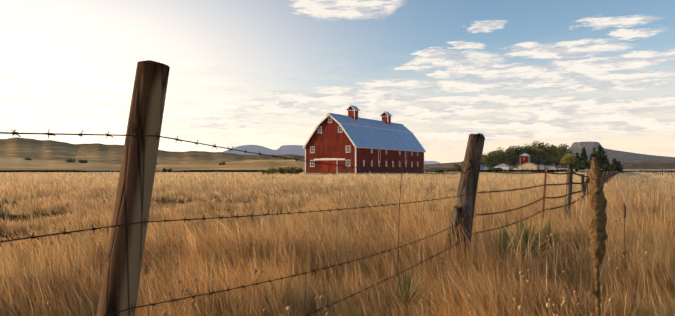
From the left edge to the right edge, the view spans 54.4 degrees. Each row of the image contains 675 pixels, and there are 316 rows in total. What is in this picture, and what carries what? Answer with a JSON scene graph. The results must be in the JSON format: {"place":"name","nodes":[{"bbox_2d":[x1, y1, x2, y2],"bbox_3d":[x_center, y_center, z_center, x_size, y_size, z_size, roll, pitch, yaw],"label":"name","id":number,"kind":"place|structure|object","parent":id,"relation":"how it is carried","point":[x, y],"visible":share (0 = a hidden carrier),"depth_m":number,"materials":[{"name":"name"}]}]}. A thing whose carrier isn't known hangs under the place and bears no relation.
{"place":"outdoors","nodes":[
{"label":"outdoors","id":0,"kind":"place"},
{"bbox_2d":[0,137,674,170],"bbox_3d":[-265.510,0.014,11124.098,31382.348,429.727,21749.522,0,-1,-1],"label":"hills","id":1,"kind":"structure","parent":0,"point":[15,152],"depth_m":1697.00,"materials":[{"name":"brown plant"}]},
{"bbox_2d":[78,159,87,162],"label":"shrub","id":2,"kind":"object","parent":1,"relation":"on","point":[82,161],"visible":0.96,"depth_m":699.49,"materials":[{"name":"green plant"}]},
{"bbox_2d":[0,170,674,315],"bbox_3d":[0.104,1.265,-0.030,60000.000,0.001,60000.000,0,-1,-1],"label":"field ground","id":3,"kind":"structure","parent":0,"point":[15,217],"depth_m":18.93,"materials":[{"name":"beige plant"}]},
{"bbox_2d":[97,60,169,315],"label":"fence post","id":4,"kind":"object","parent":3,"relation":"on","point":[122,272],"visible":1,"depth_m":2.49,"materials":[{"name":"brown wood"}]},
{"bbox_2d":[0,170,304,171],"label":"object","id":5,"kind":"structure","parent":3,"relation":"on","point":[119,171],"depth_m":473.62,"materials":[{"name":"beige plant"}]},
{"bbox_2d":[162,168,171,171],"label":"shrub","id":6,"kind":"object","parent":3,"relation":"on","point":[166,170],"visible":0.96,"depth_m":447.04,"materials":[{"name":"green plant"}]},
{"bbox_2d":[266,167,283,174],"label":"hedge shrub","id":7,"kind":"object","parent":3,"relation":"on","point":[273,170],"visible":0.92,"depth_m":179.80,"materials":[{"name":"green plant"}]},
{"bbox_2d":[284,166,300,174],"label":"hedge shrub","id":8,"kind":"object","parent":3,"relation":"on","point":[293,170],"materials":[{"name":"green plant"}]},
{"bbox_2d":[47,213,647,315],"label":"seed head weeds","id":9,"kind":"object","parent":3,"relation":"on","point":[520,308],"visible":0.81,"depth_m":4.51,"materials":[{"name":"beige plant"}]},
{"bbox_2d":[303,105,425,174],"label":"red barn","id":10,"kind":"structure","parent":3,"relation":"on","point":[355,140],"depth_m":162.90,"materials":[{"name":"red wood"}]},
{"bbox_2d":[371,266,437,312],"bbox_3d":[0.532,1.052,5.365,0.699,0.399,0.590,0,-1,-1],"label":"yucca plant","id":11,"kind":"object","parent":3,"relation":"on","point":[409,284],"visible":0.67,"depth_m":5.36,"materials":[{"name":"green plant"}]},
{"bbox_2d":[424,169,457,172],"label":"corral plank fence","id":12,"kind":"object","parent":3,"relation":"on","point":[433,170],"visible":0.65,"depth_m":310.15,"materials":[{"name":"brown wood"}]},
{"bbox_2d":[446,206,460,254],"bbox_3d":[1.290,1.053,7.498,0.349,1.003,0.119,1,-2,-44],"label":"short wooden post","id":13,"kind":"object","parent":3,"relation":"on","point":[456,213],"visible":0.44,"depth_m":7.53,"materials":[{"name":"brown wood"}]},
{"bbox_2d":[455,133,484,261],"bbox_3d":[1.483,0.637,7.684,0.638,1.865,0.251,1,-1,-41],"label":"fence post","id":14,"kind":"object","parent":3,"relation":"on","point":[468,183],"visible":0.54,"depth_m":7.66,"materials":[{"name":"brown wood"}]},
{"bbox_2d":[0,129,618,315],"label":"barbed wires","id":15,"kind":"object","parent":14,"relation":"attached to","point":[185,219],"visible":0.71,"depth_m":3.91,"materials":[{"name":"black metal"}]},
{"bbox_2d":[397,162,401,276],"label":"fence wire stays","id":16,"kind":"object","parent":14,"relation":"attached to","point":[399,212],"visible":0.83,"depth_m":5.53,"materials":[{"name":"metal"}]},
{"bbox_2d":[481,153,496,166],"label":"cottonwood tree","id":17,"kind":"object","parent":3,"relation":"on","point":[489,159],"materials":[{"name":"green plant"}]},
{"bbox_2d":[491,147,511,164],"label":"cottonwood tree","id":18,"kind":"object","parent":3,"relation":"on","point":[498,153],"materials":[{"name":"green plant"}]},
{"bbox_2d":[476,223,543,262],"bbox_3d":[1.915,1.001,7.720,1.065,0.591,0.988,0,-1,-1],"label":"yucca plant","id":19,"kind":"object","parent":3,"relation":"on","point":[503,247],"visible":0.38,"depth_m":7.71,"materials":[{"name":"green plant"}]},
{"bbox_2d":[460,153,566,171],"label":"farm buildings","id":20,"kind":"structure","parent":3,"relation":"on","point":[525,165],"depth_m":504.70,"materials":[{"name":"white"}]},
{"bbox_2d":[505,145,522,167],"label":"cottonwood tree","id":21,"kind":"object","parent":3,"relation":"on","point":[516,151],"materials":[{"name":"green plant"}]},
{"bbox_2d":[515,144,536,162],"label":"cottonwood tree","id":22,"kind":"object","parent":3,"relation":"on","point":[525,150],"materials":[{"name":"green plant"}]},
{"bbox_2d":[495,213,562,260],"bbox_3d":[2.362,0.999,8.170,1.196,0.722,1.234,0,-1,-1],"label":"yucca plant","id":23,"kind":"object","parent":3,"relation":"on","point":[526,234],"visible":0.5,"depth_m":8.15,"materials":[{"name":"green plant"}]},
{"bbox_2d":[529,140,550,164],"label":"cottonwood tree","id":24,"kind":"object","parent":3,"relation":"on","point":[547,151],"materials":[{"name":"green plant"}]},
{"bbox_2d":[542,167,546,225],"bbox_3d":[3.871,0.903,12.304,0.229,1.462,0.041,1,-1,-41],"label":"fence post","id":25,"kind":"object","parent":3,"relation":"on","point":[544,195],"visible":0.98,"depth_m":12.32,"materials":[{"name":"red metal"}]},
{"bbox_2d":[542,143,562,164],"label":"cottonwood tree","id":26,"kind":"object","parent":3,"relation":"on","point":[554,149],"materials":[{"name":"green plant"}]},
{"bbox_2d":[529,217,576,251],"bbox_3d":[2.804,1.056,8.811,1.055,0.600,1.099,0,-1,-1],"label":"clump","id":27,"kind":"object","parent":3,"relation":"on","point":[547,229],"visible":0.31,"depth_m":8.77,"materials":[{"name":"green plant"}]},
{"bbox_2d":[558,168,566,171],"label":"camper trailer","id":28,"kind":"object","parent":3,"relation":"on","point":[562,169],"visible":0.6,"depth_m":506.36,"materials":[{"name":"white paint"}]},
{"bbox_2d":[556,144,573,165],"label":"cottonwood tree","id":29,"kind":"object","parent":3,"relation":"on","point":[563,150],"visible":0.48,"depth_m":560.01,"materials":[{"name":"green plant"}]},
{"bbox_2d":[558,154,575,167],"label":"cottonwood tree","id":30,"kind":"object","parent":3,"relation":"on","point":[567,160],"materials":[{"name":"plant"}]},
{"bbox_2d":[563,164,572,219],"bbox_3d":[5.114,0.914,14.576,0.367,1.549,0.153,1,-1,-37],"label":"fence post","id":31,"kind":"object","parent":3,"relation":"on","point":[568,180],"visible":0.58,"depth_m":14.56,"materials":[{"name":"brown wood"}]},
{"bbox_2d":[572,152,579,171],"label":"pine tree","id":32,"kind":"object","parent":3,"relation":"on","point":[575,163],"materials":[{"name":"green plant"}]},
{"bbox_2d":[575,147,589,172],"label":"pine tree","id":33,"kind":"object","parent":3,"relation":"on","point":[584,164],"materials":[{"name":"green plant"}]},
{"bbox_2d":[581,174,584,200],"bbox_3d":[8.492,1.206,22.731,0.133,1.278,0.403,-1,-1,26],"label":"fence post","id":34,"kind":"object","parent":3,"relation":"on","point":[582,185],"visible":0.42,"depth_m":22.77,"materials":[{"name":"brown wood"}]},
{"bbox_2d":[580,174,588,203],"bbox_3d":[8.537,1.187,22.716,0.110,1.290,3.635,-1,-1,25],"label":"fence post","id":35,"kind":"object","parent":3,"relation":"on","point":[584,192],"visible":0.29,"depth_m":23.15,"materials":[{"name":"brown wood"}]},
{"bbox_2d":[588,147,597,169],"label":"pine tree","id":36,"kind":"object","parent":3,"relation":"on","point":[593,153],"visible":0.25,"depth_m":349.79,"materials":[{"name":"green plant"}]},
{"bbox_2d":[587,157,607,315],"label":"mullein stalk","id":37,"kind":"object","parent":3,"relation":"on","point":[598,236],"visible":1,"depth_m":1.42,"materials":[{"name":"brown plant"}]},
{"bbox_2d":[590,145,609,171],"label":"pine tree","id":38,"kind":"object","parent":3,"relation":"on","point":[602,159],"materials":[{"name":"green plant"}]},
{"bbox_2d":[609,158,620,171],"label":"pine tree","id":39,"kind":"object","parent":3,"relation":"on","point":[615,165],"visible":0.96,"depth_m":356.37,"materials":[{"name":"green plant"}]},
{"bbox_2d":[616,203,626,277],"bbox_3d":[2.873,0.923,6.629,0.105,0.940,0.134,1,-1,-28],"label":"mullein stalk","id":40,"kind":"object","parent":3,"relation":"on","point":[624,216],"visible":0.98,"depth_m":6.62,"materials":[{"name":"brown plant"}]},
{"bbox_2d":[639,169,671,174],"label":"fence posts","id":41,"kind":"object","parent":3,"relation":"on","point":[646,171],"visible":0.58,"depth_m":188.59,"materials":[{"name":"brown wood"}]},
{"bbox_2d":[0,0,674,162],"label":"sky","id":42,"kind":"structure","parent":0,"point":[265,73],"materials":[{"name":"blue"}]}
]}

